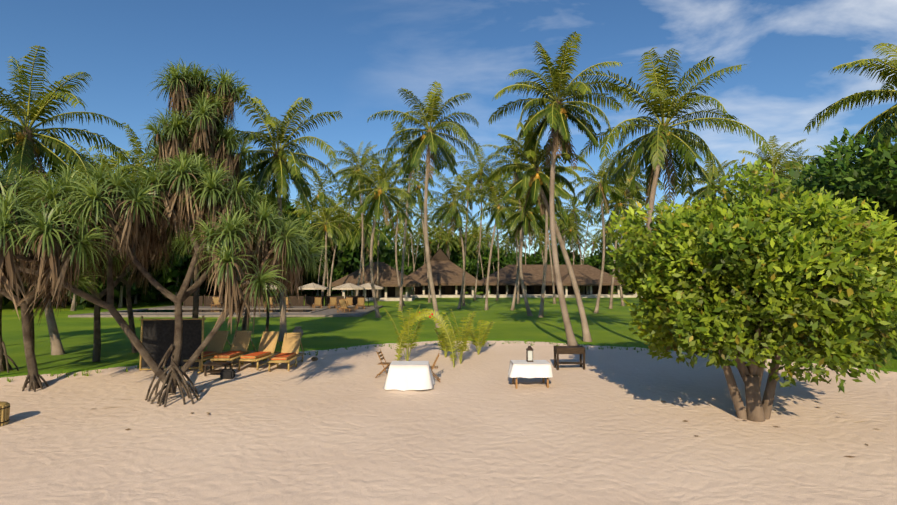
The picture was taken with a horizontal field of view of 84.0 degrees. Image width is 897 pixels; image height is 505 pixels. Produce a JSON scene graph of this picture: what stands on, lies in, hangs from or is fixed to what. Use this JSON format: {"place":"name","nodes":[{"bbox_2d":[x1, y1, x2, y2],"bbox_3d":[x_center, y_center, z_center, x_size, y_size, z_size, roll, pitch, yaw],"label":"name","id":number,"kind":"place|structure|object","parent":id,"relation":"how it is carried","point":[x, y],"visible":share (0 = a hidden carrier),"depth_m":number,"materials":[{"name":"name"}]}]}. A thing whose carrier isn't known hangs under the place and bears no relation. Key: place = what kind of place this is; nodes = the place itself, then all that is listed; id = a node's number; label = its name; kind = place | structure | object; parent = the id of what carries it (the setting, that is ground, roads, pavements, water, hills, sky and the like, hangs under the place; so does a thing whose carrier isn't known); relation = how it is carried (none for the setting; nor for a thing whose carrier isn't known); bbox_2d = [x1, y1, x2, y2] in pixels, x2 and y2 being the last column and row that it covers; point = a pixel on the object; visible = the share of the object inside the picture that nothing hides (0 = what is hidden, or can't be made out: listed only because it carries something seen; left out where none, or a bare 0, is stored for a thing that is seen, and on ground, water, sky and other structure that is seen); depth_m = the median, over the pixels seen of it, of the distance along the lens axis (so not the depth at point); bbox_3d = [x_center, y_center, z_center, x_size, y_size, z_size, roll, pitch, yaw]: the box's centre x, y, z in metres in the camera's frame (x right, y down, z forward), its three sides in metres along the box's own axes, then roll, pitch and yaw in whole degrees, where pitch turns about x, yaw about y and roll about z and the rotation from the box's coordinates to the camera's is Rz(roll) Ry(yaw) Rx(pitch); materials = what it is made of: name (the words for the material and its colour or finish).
{"place":"outdoors","nodes":[
{"label":"outdoors","id":0,"kind":"place"},
{"bbox_2d":[42,139,149,191],"bbox_3d":[-37.423,-7.134,53.456,9.770,8.984,10.110,1,-8,13],"label":"palm crown","id":1,"kind":"object","parent":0,"point":[108,160],"visible":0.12,"depth_m":52.81},
{"bbox_2d":[74,146,142,186],"bbox_3d":[-35.127,-7.434,51.678,7.448,6.695,8.159,0,-3,-44],"label":"palm crown","id":2,"kind":"object","parent":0,"point":[104,161],"visible":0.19,"depth_m":51.09},
{"bbox_2d":[92,147,154,189],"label":"palm crown","id":3,"kind":"object","parent":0,"point":[136,163],"visible":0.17,"depth_m":55.61},
{"bbox_2d":[87,123,163,194],"bbox_3d":[-40.611,-11.377,65.277,11.030,10.384,10.513,-1,1,-37],"label":"palm crown","id":4,"kind":"object","parent":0,"point":[136,142],"visible":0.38,"depth_m":64.10},
{"bbox_2d":[246,178,291,215],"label":"palm tree","id":5,"kind":"object","parent":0,"point":[275,203],"visible":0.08,"depth_m":77.20,"materials":[{"name":"plant"}]},
{"bbox_2d":[276,197,316,237],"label":"palm tree","id":6,"kind":"object","parent":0,"point":[299,214],"visible":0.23,"depth_m":92.12,"materials":[{"name":"plant"}]},
{"bbox_2d":[292,326,302,337],"bbox_3d":[-7.127,3.877,23.559,0.520,0.730,0.507,0,-3,-1],"label":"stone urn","id":7,"kind":"object","parent":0,"point":[297,329],"visible":0.56,"depth_m":23.43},
{"bbox_2d":[305,206,338,250],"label":"palm tree","id":8,"kind":"object","parent":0,"point":[322,224],"visible":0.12,"depth_m":90.99,"materials":[{"name":"plant"}]},
{"bbox_2d":[304,193,369,254],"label":"palm crown","id":9,"kind":"object","parent":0,"point":[347,234],"visible":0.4,"depth_m":69.38},
{"bbox_2d":[315,187,399,256],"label":"palm crown","id":10,"kind":"object","parent":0,"point":[367,240],"visible":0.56,"depth_m":69.01},
{"bbox_2d":[379,222,408,254],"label":"palm crown","id":11,"kind":"object","parent":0,"point":[398,253],"visible":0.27,"depth_m":126.50},
{"bbox_2d":[399,225,422,254],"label":"palm crown","id":12,"kind":"object","parent":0,"point":[408,237],"visible":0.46,"depth_m":136.29},
{"bbox_2d":[401,221,436,247],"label":"palm crown","id":13,"kind":"object","parent":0,"point":[421,237],"visible":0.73,"depth_m":123.01},
{"bbox_2d":[410,204,433,224],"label":"palm crown","id":14,"kind":"object","parent":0,"point":[429,216],"visible":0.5,"depth_m":129.07},
{"bbox_2d":[411,226,437,256],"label":"palm crown","id":15,"kind":"object","parent":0,"point":[434,246],"visible":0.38,"depth_m":137.09},
{"bbox_2d":[414,248,460,266],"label":"belt tree","id":16,"kind":"object","parent":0,"point":[451,259],"visible":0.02,"depth_m":146.84,"materials":[{"name":"plant"}]},
{"bbox_2d":[428,223,451,248],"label":"palm crown","id":17,"kind":"object","parent":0,"point":[438,232],"visible":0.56,"depth_m":125.59},
{"bbox_2d":[427,193,456,220],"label":"palm crown","id":18,"kind":"object","parent":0,"point":[440,203],"visible":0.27,"depth_m":125.81},
{"bbox_2d":[429,224,454,244],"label":"palm crown","id":19,"kind":"object","parent":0,"point":[437,233],"visible":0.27,"depth_m":132.44},
{"bbox_2d":[430,227,464,253],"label":"palm crown","id":20,"kind":"object","parent":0,"point":[447,239],"visible":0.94,"depth_m":117.90},
{"bbox_2d":[429,201,465,233],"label":"palm crown","id":21,"kind":"object","parent":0,"point":[448,222],"visible":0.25,"depth_m":129.18},
{"bbox_2d":[0,345,896,504],"bbox_3d":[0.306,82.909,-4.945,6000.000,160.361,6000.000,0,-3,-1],"label":"sand ground","id":22,"kind":"structure","parent":0,"point":[602,428],"depth_m":11.18,"materials":[{"name":"sand"}]},
{"bbox_2d":[0,401,9,425],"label":"wooden barrel","id":23,"kind":"object","parent":22,"relation":"on","point":[4,412],"visible":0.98,"depth_m":11.33,"materials":[{"name":"brown wood"}]},
{"bbox_2d":[0,58,331,406],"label":"pandanus","id":24,"kind":"object","parent":22,"relation":"on","point":[219,178],"depth_m":13.59,"materials":[{"name":"plant"}]},
{"bbox_2d":[135,315,205,373],"bbox_3d":[-9.202,3.092,16.593,2.060,1.970,0.700,1,-3,-9],"label":"privacy screen","id":25,"kind":"object","parent":22,"relation":"on","point":[157,336],"visible":0.54,"depth_m":16.58,"materials":[{"name":"black fabric"}]},
{"bbox_2d":[203,362,232,375],"bbox_3d":[-7.605,3.855,16.454,0.750,0.390,0.500,0,-3,-1],"label":"side table","id":26,"kind":"object","parent":22,"relation":"on","point":[211,364],"visible":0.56,"depth_m":16.32,"materials":[{"name":"brown wood"}]},
{"bbox_2d":[220,366,234,378],"bbox_3d":[-7.115,3.857,16.058,0.420,0.420,0.250,0,-3,-1],"label":"beach bag","id":27,"kind":"object","parent":22,"relation":"on","point":[227,373],"visible":0.98,"depth_m":15.97,"materials":[{"name":"black fabric"}]},
{"bbox_2d":[268,333,303,370],"bbox_3d":[-5.854,3.560,18.110,0.730,1.149,2.185,0,-3,-1],"label":"beach lounger","id":28,"kind":"object","parent":22,"relation":"on","point":[289,353],"visible":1,"depth_m":18.43,"materials":[{"name":"fabric"}]},
{"bbox_2d":[375,349,390,377],"bbox_3d":[-2.224,3.832,17.154,0.507,0.920,0.453,-1,-3,9],"label":"folding chair","id":29,"kind":"object","parent":22,"relation":"on","point":[383,363],"visible":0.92,"depth_m":17.09,"materials":[{"name":"brown wood"}]},
{"bbox_2d":[384,303,427,360],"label":"young palm","id":30,"kind":"object","parent":22,"relation":"on","point":[408,346],"visible":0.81,"depth_m":19.46,"materials":[{"name":"yellow"}]},
{"bbox_2d":[383,361,434,390],"bbox_3d":[-1.238,3.911,15.925,1.624,0.762,1.116,0,-3,-1],"label":"long tablecloth","id":31,"kind":"object","parent":22,"relation":"on","point":[408,375],"visible":1,"depth_m":15.50,"materials":[{"name":"fabric"}]},
{"bbox_2d":[394,308,456,367],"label":"palm frond arch","id":32,"kind":"structure","parent":22,"relation":"on","point":[428,313],"depth_m":19.23,"materials":[{"name":"yellow"}]},
{"bbox_2d":[430,353,439,381],"bbox_3d":[-0.521,3.878,16.787,0.507,0.920,0.453,0,-3,-1],"label":"folding chair","id":33,"kind":"object","parent":22,"relation":"on","point":[433,366],"visible":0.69,"depth_m":16.69,"materials":[{"name":"brown wood"}]},
{"bbox_2d":[434,328,457,357],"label":"young palm","id":34,"kind":"object","parent":22,"relation":"on","point":[443,344],"visible":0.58,"depth_m":20.54,"materials":[{"name":"yellow"}]},
{"bbox_2d":[442,309,474,363],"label":"young palm","id":35,"kind":"object","parent":22,"relation":"on","point":[466,332],"visible":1,"depth_m":19.37,"materials":[{"name":"yellow"}]},
{"bbox_2d":[465,320,494,354],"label":"young palm","id":36,"kind":"object","parent":22,"relation":"on","point":[476,342],"visible":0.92,"depth_m":21.13,"materials":[{"name":"yellow"}]},
{"bbox_2d":[92,357,879,456],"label":"sand litter","id":37,"kind":"object","parent":22,"relation":"on","point":[314,359],"visible":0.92,"depth_m":12.57,"materials":[{"name":"brown plant"}]},
{"bbox_2d":[508,360,552,388],"bbox_3d":[2.651,3.945,16.180,1.516,0.785,1.055,0,-3,-1],"label":"table","id":38,"kind":"object","parent":22,"relation":"on","point":[542,369],"visible":0.94,"depth_m":15.78,"materials":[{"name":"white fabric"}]},
{"bbox_2d":[526,343,532,361],"bbox_3d":[2.650,3.259,16.270,0.260,0.586,0.260,0,-3,-1],"label":"lantern","id":39,"kind":"object","parent":38,"relation":"on","point":[529,353],"visible":0.98,"depth_m":16.19,"materials":[{"name":"glass"}]},
{"bbox_2d":[554,346,584,369],"bbox_3d":[4.474,3.899,18.449,1.050,0.820,0.500,0,-3,-1],"label":"console table","id":40,"kind":"object","parent":22,"relation":"on","point":[558,350],"visible":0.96,"depth_m":18.22,"materials":[{"name":"brown wood"}]},
{"bbox_2d":[604,157,896,421],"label":"beach tree","id":41,"kind":"object","parent":22,"relation":"on","point":[769,256],"depth_m":10.70,"materials":[{"name":"plant"}]},
{"bbox_2d":[0,339,896,385],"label":"grass edge","id":42,"kind":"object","parent":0,"point":[19,378],"visible":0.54,"depth_m":20.21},
{"bbox_2d":[181,331,230,369],"bbox_3d":[-8.497,3.421,17.673,0.730,1.149,2.185,-1,-3,9],"label":"beach lounger","id":43,"kind":"object","parent":42,"relation":"on","point":[216,344],"visible":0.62,"depth_m":18.05,"materials":[{"name":"fabric"}]},
{"bbox_2d":[210,331,255,368],"bbox_3d":[-7.716,3.467,18.006,0.730,1.149,2.185,0,-3,2],"label":"beach lounger","id":44,"kind":"object","parent":42,"relation":"on","point":[240,344],"visible":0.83,"depth_m":18.33,"materials":[{"name":"fabric"}]},
{"bbox_2d":[237,331,281,369],"bbox_3d":[-6.769,3.509,18.095,0.730,1.149,2.185,0,-3,7],"label":"beach lounger","id":45,"kind":"object","parent":42,"relation":"on","point":[267,345],"visible":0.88,"depth_m":18.38,"materials":[{"name":"fabric"}]},
{"bbox_2d":[7,339,889,381],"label":"lawn edge tufts","id":46,"kind":"object","parent":42,"relation":"on","point":[525,341],"visible":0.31,"depth_m":20.06,"materials":[{"name":"plant"}]},
{"bbox_2d":[0,0,896,258],"label":"sky","id":47,"kind":"structure","parent":0,"point":[352,58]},
{"bbox_2d":[1,287,896,372],"bbox_3d":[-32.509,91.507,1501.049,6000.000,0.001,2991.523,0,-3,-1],"label":"lawn","id":48,"kind":"structure","parent":0,"point":[606,325],"depth_m":31.18,"materials":[{"name":"plant"}]},
{"bbox_2d":[3,280,106,302],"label":"belt tree","id":49,"kind":"object","parent":48,"relation":"on","point":[37,294],"depth_m":50.89,"materials":[{"name":"plant"}]},
{"bbox_2d":[7,164,153,309],"bbox_3d":[-42.561,-1.739,55.837,20.938,16.651,26.217,-1,-3,15],"label":"belt tree","id":50,"kind":"object","parent":48,"relation":"on","point":[116,295],"depth_m":53.93,"materials":[{"name":"green plant"}]},
{"bbox_2d":[52,230,190,304],"bbox_3d":[-38.054,-0.147,56.263,17.073,12.733,18.611,-1,-3,10],"label":"belt tree","id":51,"kind":"object","parent":48,"relation":"on","point":[152,294],"visible":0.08,"depth_m":57.98,"materials":[{"name":"plant"}]},
{"bbox_2d":[137,227,218,295],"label":"belt tree","id":52,"kind":"object","parent":48,"relation":"on","point":[212,288],"depth_m":77.70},
{"bbox_2d":[169,261,273,295],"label":"belt tree","id":53,"kind":"object","parent":48,"relation":"on","point":[203,290],"depth_m":74.83,"materials":[{"name":"green plant"}]},
{"bbox_2d":[166,212,277,295],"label":"belt tree","id":54,"kind":"object","parent":48,"relation":"on","point":[184,266],"depth_m":66.76,"materials":[{"name":"green plant"}]},
{"bbox_2d":[68,295,382,316],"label":"pool deck","id":55,"kind":"structure","parent":48,"relation":"on","point":[299,309],"depth_m":46.31,"materials":[{"name":"grey stone"}]},
{"bbox_2d":[211,297,364,312],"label":"lounge chairs","id":56,"kind":"object","parent":55,"relation":"on","point":[346,304],"visible":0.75,"depth_m":49.59,"materials":[{"name":"brown wood"}]},
{"bbox_2d":[299,281,328,306],"bbox_3d":[-14.347,4.393,52.477,3.173,2.750,3.173,0,-3,-1],"label":"pool umbrella","id":57,"kind":"object","parent":55,"relation":"on","point":[312,286],"visible":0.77,"depth_m":51.57,"materials":[{"name":"fabric"}]},
{"bbox_2d":[332,283,364,296],"bbox_3d":[-10.326,4.339,51.566,3.173,2.750,3.173,0,-3,-1],"label":"pool umbrella","id":58,"kind":"object","parent":55,"relation":"on","point":[348,286],"visible":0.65,"depth_m":50.63,"materials":[{"name":"fabric"}]},
{"bbox_2d":[359,281,383,306],"bbox_3d":[-8.681,4.489,54.098,3.173,2.750,3.173,0,-3,-1],"label":"pool umbrella","id":59,"kind":"object","parent":55,"relation":"on","point":[367,285],"visible":0.81,"depth_m":53.54,"materials":[{"name":"fabric"}]},
{"bbox_2d":[202,191,337,297],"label":"belt tree","id":60,"kind":"object","parent":48,"relation":"on","point":[310,278],"visible":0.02,"depth_m":91.41,"materials":[{"name":"green plant"}]},
{"bbox_2d":[272,245,337,295],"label":"belt tree","id":61,"kind":"object","parent":48,"relation":"on","point":[317,263],"visible":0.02,"depth_m":102.28,"materials":[{"name":"green plant"}]},
{"bbox_2d":[41,273,614,306],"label":"belt tree","id":62,"kind":"object","parent":48,"relation":"on","point":[105,298],"visible":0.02,"depth_m":70.88,"materials":[{"name":"plant"}]},
{"bbox_2d":[304,216,401,292],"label":"belt tree","id":63,"kind":"object","parent":48,"relation":"on","point":[347,260],"visible":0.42,"depth_m":98.61,"materials":[{"name":"green plant"}]},
{"bbox_2d":[56,173,659,311],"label":"trees","id":64,"kind":"object","parent":48,"relation":"on","point":[74,304],"visible":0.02,"depth_m":66.02,"materials":[{"name":"plant"}]},
{"bbox_2d":[331,262,420,300],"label":"pavilion","id":65,"kind":"structure","parent":48,"relation":"on","point":[388,281],"depth_m":75.31,"materials":[{"name":"plant"}]},
{"bbox_2d":[25,123,773,354],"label":"palm trunks","id":66,"kind":"object","parent":48,"relation":"on","point":[57,348],"visible":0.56,"depth_m":24.91,"materials":[{"name":"plant"}]},
{"bbox_2d":[292,167,347,216],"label":"palm crown","id":67,"kind":"object","parent":66,"relation":"attached to","point":[325,204],"visible":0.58,"depth_m":91.96},
{"bbox_2d":[328,178,373,206],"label":"palm tree","id":68,"kind":"object","parent":66,"relation":"attached to","point":[342,190],"visible":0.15,"depth_m":103.60,"materials":[{"name":"plant"}]},
{"bbox_2d":[333,141,393,199],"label":"palm crown","id":69,"kind":"object","parent":66,"relation":"attached to","point":[367,162],"visible":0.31,"depth_m":77.13},
{"bbox_2d":[350,161,408,210],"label":"palm crown","id":70,"kind":"object","parent":66,"relation":"attached to","point":[354,187],"visible":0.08,"depth_m":74.50},
{"bbox_2d":[373,121,449,187],"bbox_3d":[-3.512,-9.298,48.321,8.358,6.535,7.630,-9,-9,40],"label":"palm crown","id":71,"kind":"object","parent":66,"relation":"attached to","point":[401,150],"visible":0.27,"depth_m":48.37},
{"bbox_2d":[394,158,444,211],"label":"palm crown","id":72,"kind":"object","parent":66,"relation":"attached to","point":[415,187],"visible":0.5,"depth_m":69.81},
{"bbox_2d":[0,31,896,250],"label":"palm fronds","id":73,"kind":"object","parent":66,"relation":"attached to","point":[533,178],"visible":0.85,"depth_m":23.23,"materials":[{"name":"green"}]},
{"bbox_2d":[444,164,493,213],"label":"palm crown","id":74,"kind":"object","parent":66,"relation":"attached to","point":[469,183],"visible":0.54,"depth_m":60.15},
{"bbox_2d":[464,174,523,232],"bbox_3d":[5.152,-4.957,52.194,7.576,6.242,7.948,2,-6,-18],"label":"palm crown","id":75,"kind":"object","parent":66,"relation":"attached to","point":[501,216],"visible":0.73,"depth_m":52.11},
{"bbox_2d":[477,172,526,230],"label":"palm crown","id":76,"kind":"object","parent":66,"relation":"attached to","point":[513,195],"visible":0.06,"depth_m":71.91},
{"bbox_2d":[506,160,581,234],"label":"palm crown","id":77,"kind":"object","parent":66,"relation":"attached to","point":[566,217],"visible":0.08,"depth_m":65.72},
{"bbox_2d":[388,258,412,288],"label":"belt tree","id":78,"kind":"object","parent":48,"relation":"on","point":[407,271],"visible":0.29,"depth_m":126.28,"materials":[{"name":"green plant"}]},
{"bbox_2d":[400,252,425,290],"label":"belt tree","id":79,"kind":"object","parent":48,"relation":"on","point":[419,263],"visible":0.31,"depth_m":140.65,"materials":[{"name":"green plant"}]},
{"bbox_2d":[404,248,483,297],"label":"thatched pavilion","id":80,"kind":"structure","parent":48,"relation":"on","point":[447,273],"depth_m":92.64,"materials":[{"name":"plant"}]},
{"bbox_2d":[455,256,483,290],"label":"belt tree","id":81,"kind":"object","parent":48,"relation":"on","point":[471,267],"visible":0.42,"depth_m":141.45,"materials":[{"name":"green plant"}]},
{"bbox_2d":[467,243,522,289],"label":"belt tree","id":82,"kind":"object","parent":48,"relation":"on","point":[500,266],"visible":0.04,"depth_m":158.33,"materials":[{"name":"green plant"}]},
{"bbox_2d":[473,245,524,291],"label":"belt tree","id":83,"kind":"object","parent":48,"relation":"on","point":[505,259],"visible":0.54,"depth_m":145.79,"materials":[{"name":"green plant"}]},
{"bbox_2d":[403,295,642,297],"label":"villa terrace","id":84,"kind":"structure","parent":48,"relation":"on","point":[528,296],"depth_m":90.52,"materials":[{"name":"paint"}]},
{"bbox_2d":[522,252,577,264],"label":"belt tree","id":85,"kind":"object","parent":48,"relation":"on","point":[530,260],"visible":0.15,"depth_m":133.97,"materials":[{"name":"green plant"}]},
{"bbox_2d":[479,265,624,294],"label":"villa wing","id":86,"kind":"structure","parent":48,"relation":"on","point":[532,276],"depth_m":96.92,"materials":[{"name":"wicker"}]},
{"bbox_2d":[524,246,582,264],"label":"belt tree","id":87,"kind":"object","parent":48,"relation":"on","point":[577,256],"visible":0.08,"depth_m":156.78,"materials":[{"name":"green plant"}]},
{"bbox_2d":[531,248,579,263],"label":"belt tree","id":88,"kind":"object","parent":48,"relation":"on","point":[568,251],"visible":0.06,"depth_m":155.21,"materials":[{"name":"green plant"}]},
{"bbox_2d":[554,269,598,297],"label":"villa porch","id":89,"kind":"object","parent":48,"relation":"on","point":[583,280],"visible":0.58,"depth_m":90.60,"materials":[{"name":"brown wood"}]},
{"bbox_2d":[580,249,623,290],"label":"belt tree","id":90,"kind":"object","parent":48,"relation":"on","point":[595,260],"visible":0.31,"depth_m":135.47,"materials":[{"name":"green plant"}]},
{"bbox_2d":[417,225,481,263],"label":"belt tree","id":91,"kind":"object","parent":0,"point":[470,255],"visible":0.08,"depth_m":149.40,"materials":[{"name":"plant"}]},
{"bbox_2d":[451,231,477,259],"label":"palm crown","id":92,"kind":"object","parent":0,"point":[460,245],"visible":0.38,"depth_m":146.57},
{"bbox_2d":[459,224,494,253],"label":"palm crown","id":93,"kind":"object","parent":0,"point":[476,241],"visible":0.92,"depth_m":121.38},
{"bbox_2d":[475,222,503,249],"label":"palm crown","id":94,"kind":"object","parent":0,"point":[487,237],"visible":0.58,"depth_m":141.36},
{"bbox_2d":[493,236,515,254],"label":"palm crown","id":95,"kind":"object","parent":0,"point":[505,247],"visible":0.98,"depth_m":146.42},
{"bbox_2d":[496,219,519,242],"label":"palm crown","id":96,"kind":"object","parent":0,"point":[511,235],"visible":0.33,"depth_m":157.96},
{"bbox_2d":[498,190,549,236],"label":"palm tree","id":97,"kind":"object","parent":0,"point":[535,231],"visible":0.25,"depth_m":65.27,"materials":[{"name":"plant"}]},
{"bbox_2d":[528,221,550,247],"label":"palm crown","id":98,"kind":"object","parent":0,"point":[538,228],"visible":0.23,"depth_m":136.65},
{"bbox_2d":[528,233,551,253],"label":"palm crown","id":99,"kind":"object","parent":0,"point":[541,245],"visible":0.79,"depth_m":121.53},
{"bbox_2d":[555,208,577,232],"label":"palm crown","id":100,"kind":"object","parent":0,"point":[560,222],"visible":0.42,"depth_m":121.18},
{"bbox_2d":[557,212,589,247],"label":"palm crown","id":101,"kind":"object","parent":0,"point":[571,231],"visible":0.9,"depth_m":119.02},
{"bbox_2d":[561,196,592,222],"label":"palm crown","id":102,"kind":"object","parent":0,"point":[575,210],"visible":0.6,"depth_m":120.59},
{"bbox_2d":[565,229,591,254],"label":"palm crown","id":103,"kind":"object","parent":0,"point":[576,244],"visible":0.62,"depth_m":148.67},
{"bbox_2d":[578,208,600,225],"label":"palm crown","id":104,"kind":"object","parent":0,"point":[589,219],"visible":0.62,"depth_m":134.41},
{"bbox_2d":[583,230,600,252],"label":"palm crown","id":105,"kind":"object","parent":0,"point":[593,243],"visible":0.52,"depth_m":168.13},
{"bbox_2d":[588,218,620,246],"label":"palm crown","id":106,"kind":"object","parent":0,"point":[607,233],"visible":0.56,"depth_m":130.39},
{"bbox_2d":[591,229,619,249],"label":"palm crown","id":107,"kind":"object","parent":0,"point":[601,245],"visible":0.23,"depth_m":140.26},
{"bbox_2d":[603,164,665,212],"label":"palm crown","id":108,"kind":"object","parent":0,"point":[644,200],"visible":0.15,"depth_m":65.88},
{"bbox_2d":[636,192,691,235],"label":"palm crown","id":109,"kind":"object","parent":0,"point":[654,220],"visible":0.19,"depth_m":59.67},
{"bbox_2d":[728,150,801,205],"bbox_3d":[40.932,-7.307,62.349,11.422,9.493,9.998,-8,-8,42],"label":"palm crown","id":110,"kind":"object","parent":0,"point":[791,151],"depth_m":61.38},
{"bbox_2d":[764,146,818,181],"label":"palm tree","id":111,"kind":"object","parent":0,"point":[797,155],"visible":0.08,"depth_m":80.07,"materials":[{"name":"plant"}]},
{"bbox_2d":[737,126,896,306],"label":"trees","id":112,"kind":"object","parent":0,"point":[847,178],"depth_m":17.63,"materials":[{"name":"plant"}]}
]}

